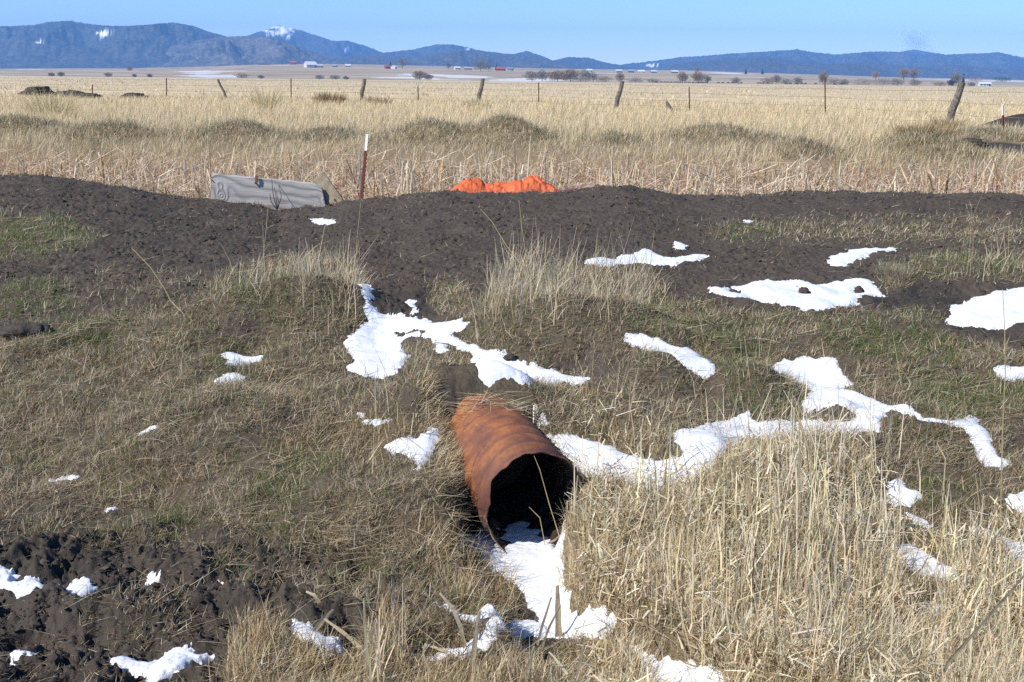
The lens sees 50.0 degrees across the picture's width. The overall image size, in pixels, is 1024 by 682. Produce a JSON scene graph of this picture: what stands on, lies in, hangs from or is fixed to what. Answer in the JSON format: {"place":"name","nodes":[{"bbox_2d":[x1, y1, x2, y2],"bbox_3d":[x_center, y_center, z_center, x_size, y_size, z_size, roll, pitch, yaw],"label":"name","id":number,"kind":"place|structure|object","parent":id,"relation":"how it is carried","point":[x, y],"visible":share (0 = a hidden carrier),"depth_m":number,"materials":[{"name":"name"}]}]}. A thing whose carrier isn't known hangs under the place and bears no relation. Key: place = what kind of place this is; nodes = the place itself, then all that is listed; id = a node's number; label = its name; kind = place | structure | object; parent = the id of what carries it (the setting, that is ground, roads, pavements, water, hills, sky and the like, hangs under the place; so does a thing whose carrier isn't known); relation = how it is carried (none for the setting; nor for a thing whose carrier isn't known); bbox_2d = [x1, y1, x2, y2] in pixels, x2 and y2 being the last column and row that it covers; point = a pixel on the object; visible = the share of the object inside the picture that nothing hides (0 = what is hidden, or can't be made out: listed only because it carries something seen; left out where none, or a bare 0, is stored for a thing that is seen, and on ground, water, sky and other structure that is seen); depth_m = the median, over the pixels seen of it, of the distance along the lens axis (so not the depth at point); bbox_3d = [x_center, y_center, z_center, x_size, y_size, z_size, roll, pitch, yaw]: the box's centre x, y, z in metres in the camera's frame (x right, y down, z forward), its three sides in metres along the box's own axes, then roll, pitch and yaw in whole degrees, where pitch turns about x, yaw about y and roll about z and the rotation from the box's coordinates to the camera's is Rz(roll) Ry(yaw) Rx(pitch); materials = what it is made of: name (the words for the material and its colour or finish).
{"place":"outdoors","nodes":[
{"label":"outdoors","id":0,"kind":"place"},
{"bbox_2d":[0,21,226,68],"bbox_3d":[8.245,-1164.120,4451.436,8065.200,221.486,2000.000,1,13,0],"label":"forested mountain","id":1,"kind":"structure","parent":0,"point":[64,44],"depth_m":3884.45,"materials":[{"name":"plant"}]},
{"bbox_2d":[146,35,357,67],"bbox_3d":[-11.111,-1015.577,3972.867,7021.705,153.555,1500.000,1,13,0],"label":"bare foothill","id":2,"kind":"structure","parent":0,"point":[236,50],"depth_m":3668.28,"materials":[{"name":"stone"}]},
{"bbox_2d":[249,25,381,57],"bbox_3d":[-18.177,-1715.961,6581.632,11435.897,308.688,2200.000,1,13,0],"label":"snowy peak","id":3,"kind":"structure","parent":0,"point":[319,45],"depth_m":6280.42,"materials":[{"name":"stone"}]},
{"bbox_2d":[363,44,552,60],"bbox_3d":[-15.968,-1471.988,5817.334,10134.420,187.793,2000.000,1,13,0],"label":"mountain","id":4,"kind":"structure","parent":0,"point":[431,49],"depth_m":5612.84,"materials":[{"name":"stone"}]},
{"bbox_2d":[342,50,585,68],"bbox_3d":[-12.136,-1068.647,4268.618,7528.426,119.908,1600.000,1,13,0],"label":"front foothill","id":5,"kind":"structure","parent":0,"point":[463,58],"depth_m":3945.41,"materials":[{"name":"stone"}]},
{"bbox_2d":[0,64,1023,681],"bbox_3d":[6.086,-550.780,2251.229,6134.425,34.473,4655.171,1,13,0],"label":"ground","id":6,"kind":"structure","parent":0,"point":[460,378],"depth_m":7.60,"materials":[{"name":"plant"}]},
{"bbox_2d":[0,565,42,597],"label":"snow patch","id":7,"kind":"object","parent":6,"relation":"on","point":[26,585],"visible":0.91,"depth_m":4.65,"materials":[{"name":"snow"}]},
{"bbox_2d":[10,649,36,665],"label":"snow patch","id":8,"kind":"object","parent":6,"relation":"on","point":[16,655],"visible":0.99,"depth_m":4.11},
{"bbox_2d":[0,322,50,339],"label":"mud clod","id":9,"kind":"object","parent":6,"relation":"on","point":[17,329],"visible":0.83,"depth_m":7.27,"materials":[{"name":"soil"}]},
{"bbox_2d":[19,86,54,96],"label":"earth heap","id":10,"kind":"object","parent":6,"relation":"on","point":[41,88],"visible":0.45,"depth_m":58.05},
{"bbox_2d":[5,86,89,116],"bbox_3d":[-13.067,-6.843,31.286,2.427,0.976,2.199,1,13,0],"label":"grass tussock","id":11,"kind":"object","parent":6,"relation":"on","point":[46,106],"depth_m":31.07,"materials":[{"name":"plant"}]},
{"bbox_2d":[53,90,84,97],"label":"earth heap","id":12,"kind":"object","parent":6,"relation":"on","point":[66,92],"visible":0.33,"depth_m":56.16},
{"bbox_2d":[58,576,97,595],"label":"snow patch","id":13,"kind":"object","parent":6,"relation":"on","point":[75,585],"visible":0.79,"depth_m":4.63,"materials":[{"name":"snow"}]},
{"bbox_2d":[74,93,101,98],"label":"earth heap","id":14,"kind":"object","parent":6,"relation":"on","point":[90,95],"visible":0.37,"depth_m":55.35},
{"bbox_2d":[121,92,148,98],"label":"earth heap","id":15,"kind":"object","parent":6,"relation":"on","point":[131,94],"visible":0.38,"depth_m":56.28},
{"bbox_2d":[145,570,160,584],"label":"snow patch","id":16,"kind":"object","parent":6,"relation":"on","point":[152,575],"visible":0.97,"depth_m":4.74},
{"bbox_2d":[107,642,214,681],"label":"snow patch","id":17,"kind":"object","parent":6,"relation":"on","point":[176,659],"visible":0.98,"depth_m":4.09,"materials":[{"name":"snow"}]},
{"bbox_2d":[198,236,217,241],"bbox_3d":[-2.974,-0.990,10.752,0.133,0.087,0.214,10,17,36],"label":"mud clod","id":18,"kind":"object","parent":6,"relation":"on","point":[204,238],"visible":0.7,"depth_m":10.70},
{"bbox_2d":[214,372,244,384],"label":"snow patch","id":19,"kind":"object","parent":6,"relation":"on","point":[231,375],"visible":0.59,"depth_m":6.71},
{"bbox_2d":[222,352,262,365],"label":"snow patch","id":20,"kind":"object","parent":6,"relation":"on","point":[230,355],"visible":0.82,"depth_m":7.08,"materials":[{"name":"snow"}]},
{"bbox_2d":[236,82,285,110],"bbox_3d":[-8.837,-8.658,39.006,2.005,1.060,1.988,1,13,0],"label":"grass tussock","id":21,"kind":"object","parent":6,"relation":"on","point":[272,101],"depth_m":38.88,"materials":[{"name":"plant"}]},
{"bbox_2d":[211,173,325,209],"bbox_3d":[-3.316,-1.916,14.961,1.635,0.716,0.120,1,13,0],"label":"weathered board","id":22,"kind":"object","parent":6,"relation":"on","point":[293,194],"visible":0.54,"depth_m":14.92,"materials":[{"name":"grey wood"}]},
{"bbox_2d":[303,61,316,67],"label":"barn","id":23,"kind":"structure","parent":6,"relation":"on","point":[309,64],"depth_m":1645.12,"materials":[{"name":"paint"}]},
{"bbox_2d":[289,618,346,657],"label":"snow patch","id":24,"kind":"object","parent":6,"relation":"on","point":[310,628],"visible":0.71,"depth_m":4.23,"materials":[{"name":"snow"}]},
{"bbox_2d":[314,609,334,630],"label":"reed leaf","id":25,"kind":"object","parent":24,"relation":"on","point":[321,621],"visible":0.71,"depth_m":4.29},
{"bbox_2d":[310,218,335,224],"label":"snow patch","id":26,"kind":"object","parent":6,"relation":"on","point":[320,221],"visible":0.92,"depth_m":12.78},
{"bbox_2d":[307,91,347,105],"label":"grass tussock","id":27,"kind":"object","parent":6,"relation":"on","point":[334,97],"depth_m":48.51,"materials":[{"name":"plant"}]},
{"bbox_2d":[313,172,343,205],"bbox_3d":[-2.510,-2.059,15.035,0.461,0.498,0.089,5,14,17],"label":"broken plank","id":28,"kind":"object","parent":6,"relation":"on","point":[324,182],"visible":0.59,"depth_m":15.01,"materials":[{"name":"brown wood"}]},
{"bbox_2d":[324,618,362,649],"bbox_3d":[-0.648,1.125,4.216,0.147,0.133,0.006,1,13,0],"label":"reed leaf","id":29,"kind":"object","parent":6,"relation":"on","point":[344,633],"visible":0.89,"depth_m":4.22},
{"bbox_2d":[360,134,368,198],"bbox_3d":[-2.025,-2.174,14.958,0.048,1.277,0.046,7,13,-1],"label":"fence post","id":30,"kind":"object","parent":6,"relation":"on","point":[364,167],"visible":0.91,"depth_m":14.90,"materials":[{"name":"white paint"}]},
{"bbox_2d":[363,598,367,671],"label":"reed leaf","id":31,"kind":"object","parent":6,"relation":"on","point":[365,628],"visible":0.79,"depth_m":3.97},
{"bbox_2d":[357,412,390,425],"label":"snow patch","id":32,"kind":"object","parent":6,"relation":"on","point":[373,422],"visible":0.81,"depth_m":6.04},
{"bbox_2d":[366,95,393,105],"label":"grass tussock","id":33,"kind":"object","parent":6,"relation":"on","point":[386,99],"depth_m":46.69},
{"bbox_2d":[405,299,418,314],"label":"snow patch","id":34,"kind":"object","parent":6,"relation":"on","point":[410,302],"visible":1,"depth_m":7.98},
{"bbox_2d":[384,422,448,469],"bbox_3d":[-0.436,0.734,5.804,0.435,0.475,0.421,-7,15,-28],"label":"snow patch","id":35,"kind":"object","parent":6,"relation":"on","point":[425,442],"visible":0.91,"depth_m":5.80,"materials":[{"name":"snow"}]},
{"bbox_2d":[411,70,426,79],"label":"bare tree","id":36,"kind":"object","parent":6,"relation":"on","point":[419,74],"visible":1,"depth_m":853.55,"materials":[{"name":"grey plant"}]},
{"bbox_2d":[432,342,448,353],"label":"snow patch","id":37,"kind":"object","parent":6,"relation":"on","point":[442,347],"visible":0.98,"depth_m":7.18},
{"bbox_2d":[343,284,589,386],"bbox_3d":[-0.711,-0.039,7.269,1.106,0.371,2.716,-11,17,-40],"label":"snow patch","id":38,"kind":"object","parent":6,"relation":"on","point":[378,326],"visible":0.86,"depth_m":7.21,"materials":[{"name":"snow"}]},
{"bbox_2d":[422,615,522,667],"bbox_3d":[-0.106,1.213,4.369,0.524,0.210,0.210,-11,18,-41],"label":"snow patch","id":39,"kind":"object","parent":6,"relation":"on","point":[483,640],"visible":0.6,"depth_m":4.28,"materials":[{"name":"snow"}]},
{"bbox_2d":[439,592,466,647],"bbox_3d":[-0.223,1.095,4.229,0.116,0.274,0.005,1,13,0],"label":"reed leaf","id":40,"kind":"object","parent":39,"relation":"on","point":[458,621],"visible":0.95,"depth_m":4.22,"materials":[{"name":"plant"}]},
{"bbox_2d":[467,611,480,681],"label":"reed leaf","id":41,"kind":"object","parent":6,"relation":"on","point":[474,649],"visible":1,"depth_m":3.83,"materials":[{"name":"plant"}]},
{"bbox_2d":[459,98,492,110],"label":"grass tussock","id":42,"kind":"object","parent":6,"relation":"on","point":[474,102],"depth_m":42.72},
{"bbox_2d":[473,59,488,70],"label":"bare tree","id":43,"kind":"object","parent":6,"relation":"on","point":[482,64],"visible":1,"depth_m":1453.63,"materials":[{"name":"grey plant"}]},
{"bbox_2d":[474,648,493,681],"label":"reed leaf","id":44,"kind":"object","parent":6,"relation":"on","point":[483,662],"visible":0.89,"depth_m":3.85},
{"bbox_2d":[428,389,559,434],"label":"grass","id":45,"kind":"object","parent":6,"relation":"on","point":[498,404],"visible":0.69,"depth_m":6.03,"materials":[{"name":"beige plant"}]},
{"bbox_2d":[434,602,560,639],"bbox_3d":[-0.064,1.157,4.577,0.532,0.226,0.253,-7,16,-30],"label":"snow patch","id":46,"kind":"object","parent":6,"relation":"on","point":[535,625],"visible":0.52,"depth_m":4.64,"materials":[{"name":"snow"}]},
{"bbox_2d":[555,585,561,637],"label":"reed leaf","id":47,"kind":"object","parent":46,"relation":"on","point":[558,615],"visible":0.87,"depth_m":4.61,"materials":[{"name":"plant"}]},
{"bbox_2d":[405,361,600,523],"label":"overhanging grass","id":48,"kind":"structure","parent":6,"relation":"on","point":[455,457],"depth_m":5.93,"materials":[{"name":"plant"}]},
{"bbox_2d":[450,174,559,192],"bbox_3d":[-0.087,-2.052,14.695,1.456,0.374,0.722,1,13,0],"label":"orange tarp","id":49,"kind":"object","parent":6,"relation":"on","point":[475,185],"visible":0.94,"depth_m":14.43,"materials":[{"name":"plastic"}]},
{"bbox_2d":[503,354,517,360],"bbox_3d":[-0.009,0.103,7.016,0.104,0.044,0.070,-1,13,-6],"label":"mud clod","id":50,"kind":"object","parent":6,"relation":"on","point":[507,357],"visible":1,"depth_m":6.99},
{"bbox_2d":[0,178,1023,681],"bbox_3d":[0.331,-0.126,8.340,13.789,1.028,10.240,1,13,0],"label":"short grass","id":51,"kind":"structure","parent":6,"relation":"on","point":[1016,385],"depth_m":6.26,"materials":[{"name":"plant"}]},
{"bbox_2d":[0,135,1023,209],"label":"cattail bed","id":52,"kind":"object","parent":6,"relation":"on","point":[994,183],"visible":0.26,"depth_m":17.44,"materials":[{"name":"beige plant"}]},
{"bbox_2d":[0,111,1023,171],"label":"mound grass","id":53,"kind":"structure","parent":6,"relation":"on","point":[799,141],"depth_m":23.03,"materials":[{"name":"plant"}]},
{"bbox_2d":[0,76,1023,106],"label":"field grass","id":54,"kind":"structure","parent":6,"relation":"on","point":[86,82],"depth_m":116.89,"materials":[{"name":"plant"}]},
{"bbox_2d":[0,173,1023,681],"bbox_3d":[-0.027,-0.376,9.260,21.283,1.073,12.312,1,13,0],"label":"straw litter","id":55,"kind":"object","parent":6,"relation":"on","point":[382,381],"visible":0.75,"depth_m":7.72,"materials":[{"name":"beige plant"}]},
{"bbox_2d":[446,394,581,553],"bbox_3d":[-0.029,0.675,5.844,0.543,0.621,0.972,-4,14,-19],"label":"culvert pipe","id":56,"kind":"object","parent":6,"relation":"on","point":[494,439],"visible":0.79,"depth_m":5.74,"materials":[{"name":"metal"}]},
{"bbox_2d":[6,218,1023,681],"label":"dry stems","id":57,"kind":"object","parent":6,"relation":"on","point":[498,280],"visible":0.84,"depth_m":7.64,"materials":[{"name":"beige plant"}]},
{"bbox_2d":[14,78,1023,129],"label":"barbed wire fence","id":58,"kind":"object","parent":6,"relation":"on","point":[953,107],"visible":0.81,"depth_m":46.67,"materials":[{"name":"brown metal"}]},
{"bbox_2d":[524,646,534,681],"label":"reed leaf","id":59,"kind":"object","parent":6,"relation":"on","point":[527,670],"visible":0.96,"depth_m":3.80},
{"bbox_2d":[522,71,539,79],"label":"bare tree","id":60,"kind":"object","parent":6,"relation":"on","point":[533,75],"visible":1,"depth_m":854.01,"materials":[{"name":"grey plant"}]},
{"bbox_2d":[459,521,616,642],"bbox_3d":[0.049,1.021,5.223,0.557,0.198,1.510,-2,14,-10],"label":"snow patch","id":61,"kind":"object","parent":6,"relation":"on","point":[530,548],"visible":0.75,"depth_m":5.21,"materials":[{"name":"snow"}]},
{"bbox_2d":[533,404,548,426],"bbox_3d":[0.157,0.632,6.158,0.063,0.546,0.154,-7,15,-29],"label":"snow patch","id":62,"kind":"object","parent":6,"relation":"on","point":[543,418],"visible":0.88,"depth_m":6.09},
{"bbox_2d":[534,597,551,656],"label":"reed leaf","id":63,"kind":"object","parent":6,"relation":"on","point":[540,631],"visible":0.87,"depth_m":4.49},
{"bbox_2d":[534,456,559,537],"bbox_3d":[0.174,0.768,5.301,0.143,0.449,0.002,1,13,0],"label":"dry stalk","id":64,"kind":"object","parent":6,"relation":"on","point":[548,500],"visible":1,"depth_m":5.30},
{"bbox_2d":[538,606,560,654],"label":"reed leaf","id":65,"kind":"object","parent":6,"relation":"on","point":[547,632],"visible":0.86,"depth_m":4.50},
{"bbox_2d":[546,69,568,81],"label":"bare tree","id":66,"kind":"object","parent":6,"relation":"on","point":[557,76],"visible":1,"depth_m":862.67,"materials":[{"name":"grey plant"}]},
{"bbox_2d":[511,181,604,192],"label":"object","id":67,"kind":"object","parent":6,"relation":"on","point":[564,188],"visible":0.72,"depth_m":14.45,"materials":[{"name":"beige fabric"}]},
{"bbox_2d":[563,68,579,81],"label":"bare tree","id":68,"kind":"object","parent":6,"relation":"on","point":[570,75],"visible":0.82,"depth_m":871.80,"materials":[{"name":"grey plant"}]},
{"bbox_2d":[575,643,585,681],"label":"reed leaf","id":69,"kind":"object","parent":6,"relation":"on","point":[580,662],"visible":1,"depth_m":3.85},
{"bbox_2d":[578,69,592,81],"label":"bare tree","id":70,"kind":"object","parent":6,"relation":"on","point":[585,74],"visible":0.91,"depth_m":867.77,"materials":[{"name":"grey plant"}]},
{"bbox_2d":[195,363,1023,681],"bbox_3d":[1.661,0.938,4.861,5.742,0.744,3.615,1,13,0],"label":"dry grass","id":71,"kind":"structure","parent":6,"relation":"on","point":[863,651],"depth_m":4.49,"materials":[{"name":"plant"}]},
{"bbox_2d":[584,248,708,266],"bbox_3d":[1.212,-0.727,9.710,1.183,0.062,0.752,-11,18,-40],"label":"snow patch","id":72,"kind":"object","parent":6,"relation":"on","point":[659,260],"visible":0.77,"depth_m":9.63,"materials":[{"name":"snow"}]},
{"bbox_2d":[624,333,714,378],"bbox_3d":[1.067,0.081,6.943,0.424,0.149,0.788,-6,15,-27],"label":"snow patch","id":73,"kind":"object","parent":6,"relation":"on","point":[693,360],"visible":0.84,"depth_m":7.00,"materials":[{"name":"snow"}]},
{"bbox_2d":[632,643,722,681],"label":"snow patch","id":74,"kind":"object","parent":6,"relation":"on","point":[669,663],"visible":0.59,"depth_m":4.27,"materials":[{"name":"snow"}]},
{"bbox_2d":[672,241,687,249],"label":"snow patch","id":75,"kind":"object","parent":6,"relation":"on","point":[679,245],"visible":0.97,"depth_m":10.37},
{"bbox_2d":[676,72,688,82],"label":"bare tree","id":76,"kind":"object","parent":6,"relation":"on","point":[681,77],"visible":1,"depth_m":854.17,"materials":[{"name":"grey plant"}]},
{"bbox_2d":[691,71,706,81],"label":"bare tree","id":77,"kind":"object","parent":6,"relation":"on","point":[699,76],"visible":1,"depth_m":858.56,"materials":[{"name":"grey plant"}]},
{"bbox_2d":[747,405,749,536],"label":"dry stalk","id":78,"kind":"object","parent":6,"relation":"on","point":[749,462],"visible":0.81,"depth_m":4.85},
{"bbox_2d":[547,356,1011,492],"bbox_3d":[1.445,0.610,6.090,2.356,0.619,1.757,-7,15,-30],"label":"snow patch","id":79,"kind":"object","parent":6,"relation":"on","point":[815,369],"visible":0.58,"depth_m":6.05,"materials":[{"name":"snow"}]},
{"bbox_2d":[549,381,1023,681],"bbox_3d":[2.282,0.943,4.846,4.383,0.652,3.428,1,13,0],"label":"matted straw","id":80,"kind":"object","parent":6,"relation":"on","point":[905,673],"visible":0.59,"depth_m":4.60,"materials":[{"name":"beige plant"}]},
{"bbox_2d":[707,278,884,310],"bbox_3d":[2.215,-0.363,8.447,1.443,0.115,1.020,1,13,0],"label":"snow patch","id":81,"kind":"object","parent":6,"relation":"on","point":[821,296],"visible":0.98,"depth_m":8.43,"materials":[{"name":"snow"}]},
{"bbox_2d":[797,407,799,539],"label":"dry stalk","id":82,"kind":"object","parent":6,"relation":"on","point":[798,475],"visible":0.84,"depth_m":4.80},
{"bbox_2d":[795,413,848,570],"bbox_3d":[1.327,0.674,4.659,0.309,0.765,0.002,1,13,0],"label":"dry stalk","id":83,"kind":"object","parent":6,"relation":"on","point":[818,485],"visible":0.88,"depth_m":4.64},
{"bbox_2d":[818,70,829,84],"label":"bare tree","id":84,"kind":"object","parent":6,"relation":"on","point":[822,76],"visible":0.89,"depth_m":854.06,"materials":[{"name":"grey plant"}]},
{"bbox_2d":[827,247,897,266],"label":"snow patch","id":85,"kind":"object","parent":6,"relation":"on","point":[845,259],"visible":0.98,"depth_m":9.95,"materials":[{"name":"snow"}]},
{"bbox_2d":[851,78,877,84],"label":"bush","id":86,"kind":"object","parent":6,"relation":"on","point":[860,81],"visible":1,"depth_m":846.29,"materials":[{"name":"grey plant"}]},
{"bbox_2d":[874,78,894,85],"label":"bush","id":87,"kind":"object","parent":6,"relation":"on","point":[883,80],"visible":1,"depth_m":846.01,"materials":[{"name":"grey plant"}]},
{"bbox_2d":[873,262,915,279],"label":"grass tussock","id":88,"kind":"object","parent":6,"relation":"on","point":[884,272],"depth_m":9.05,"materials":[{"name":"plant"}]},
{"bbox_2d":[886,478,921,506],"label":"snow patch","id":89,"kind":"object","parent":6,"relation":"on","point":[908,494],"visible":0.78,"depth_m":5.47,"materials":[{"name":"snow"}]},
{"bbox_2d":[898,67,909,79],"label":"bare tree","id":90,"kind":"object","parent":6,"relation":"on","point":[904,73],"visible":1,"depth_m":1260.47,"materials":[{"name":"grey plant"}]},
{"bbox_2d":[906,512,932,527],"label":"snow patch","id":91,"kind":"object","parent":6,"relation":"on","point":[921,521],"visible":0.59,"depth_m":5.28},
{"bbox_2d":[884,120,964,136],"bbox_3d":[8.664,-4.431,23.078,1.651,0.435,1.580,1,13,0],"label":"grass tussock","id":92,"kind":"object","parent":6,"relation":"on","point":[898,129],"depth_m":22.99,"materials":[{"name":"plant"}]},
{"bbox_2d":[896,544,956,579],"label":"snow patch","id":93,"kind":"object","parent":6,"relation":"on","point":[932,562],"visible":0.48,"depth_m":4.90,"materials":[{"name":"snow"}]},
{"bbox_2d":[924,116,969,130],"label":"grass tussock","id":94,"kind":"object","parent":6,"relation":"on","point":[936,120],"depth_m":28.30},
{"bbox_2d":[949,72,964,85],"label":"bare tree","id":95,"kind":"object","parent":6,"relation":"on","point":[956,77],"visible":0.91,"depth_m":873.15,"materials":[{"name":"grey plant"}]},
{"bbox_2d":[958,137,989,146],"bbox_3d":[9.530,-4.154,23.052,0.854,0.235,0.734,-1,14,-9],"label":"earth heap","id":96,"kind":"object","parent":6,"relation":"on","point":[980,142],"visible":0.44,"depth_m":22.81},
{"bbox_2d":[937,574,1023,681],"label":"reed leaf","id":97,"kind":"object","parent":6,"relation":"on","point":[955,654],"visible":1,"depth_m":3.66,"materials":[{"name":"plant"}]},
{"bbox_2d":[945,287,1023,329],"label":"snow patch","id":98,"kind":"object","parent":6,"relation":"on","point":[985,311],"visible":0.98,"depth_m":8.04,"materials":[{"name":"snow"}]},
{"bbox_2d":[973,528,1023,564],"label":"snow patch","id":99,"kind":"object","parent":6,"relation":"on","point":[1018,547],"visible":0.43,"depth_m":5.01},
{"bbox_2d":[1000,289,1005,535],"bbox_3d":[2.216,0.357,4.972,0.130,1.203,0.002,1,13,0],"label":"dry stalk","id":100,"kind":"object","parent":6,"relation":"on","point":[1002,417],"visible":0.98,"depth_m":4.97,"materials":[{"name":"plant"}]},
{"bbox_2d":[993,365,1023,381],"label":"snow patch","id":101,"kind":"object","parent":6,"relation":"on","point":[1015,371],"visible":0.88,"depth_m":6.89,"materials":[{"name":"snow"}]},
{"bbox_2d":[1005,490,1023,512],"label":"snow patch","id":102,"kind":"object","parent":6,"relation":"on","point":[1017,500],"visible":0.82,"depth_m":5.42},
{"bbox_2d":[0,90,1023,191],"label":"meadow grass","id":103,"kind":"structure","parent":0,"point":[162,113],"depth_m":28.99,"materials":[{"name":"plant"}]},
{"bbox_2d":[0,0,1023,64],"label":"sky","id":104,"kind":"structure","parent":0,"point":[619,32],"materials":[{"name":"blue"}]},
{"bbox_2d":[553,57,649,69],"bbox_3d":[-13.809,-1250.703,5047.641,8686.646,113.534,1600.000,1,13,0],"label":"mountain","id":105,"kind":"structure","parent":0,"point":[587,63],"depth_m":4897.06,"materials":[{"name":"stone"}]},
{"bbox_2d":[622,49,1023,69],"bbox_3d":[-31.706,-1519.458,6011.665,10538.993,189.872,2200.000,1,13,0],"label":"mountain","id":106,"kind":"structure","parent":0,"point":[999,60],"depth_m":5639.45,"materials":[{"name":"stone"}]},
{"bbox_2d":[655,57,1023,79],"bbox_3d":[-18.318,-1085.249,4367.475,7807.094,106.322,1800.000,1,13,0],"label":"foothill","id":107,"kind":"structure","parent":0,"point":[758,65],"depth_m":3984.19,"materials":[{"name":"stone"}]},
{"bbox_2d":[901,50,944,55],"bbox_3d":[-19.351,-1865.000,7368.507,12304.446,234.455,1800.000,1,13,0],"label":"peak","id":108,"kind":"structure","parent":0,"point":[919,52],"depth_m":7247.86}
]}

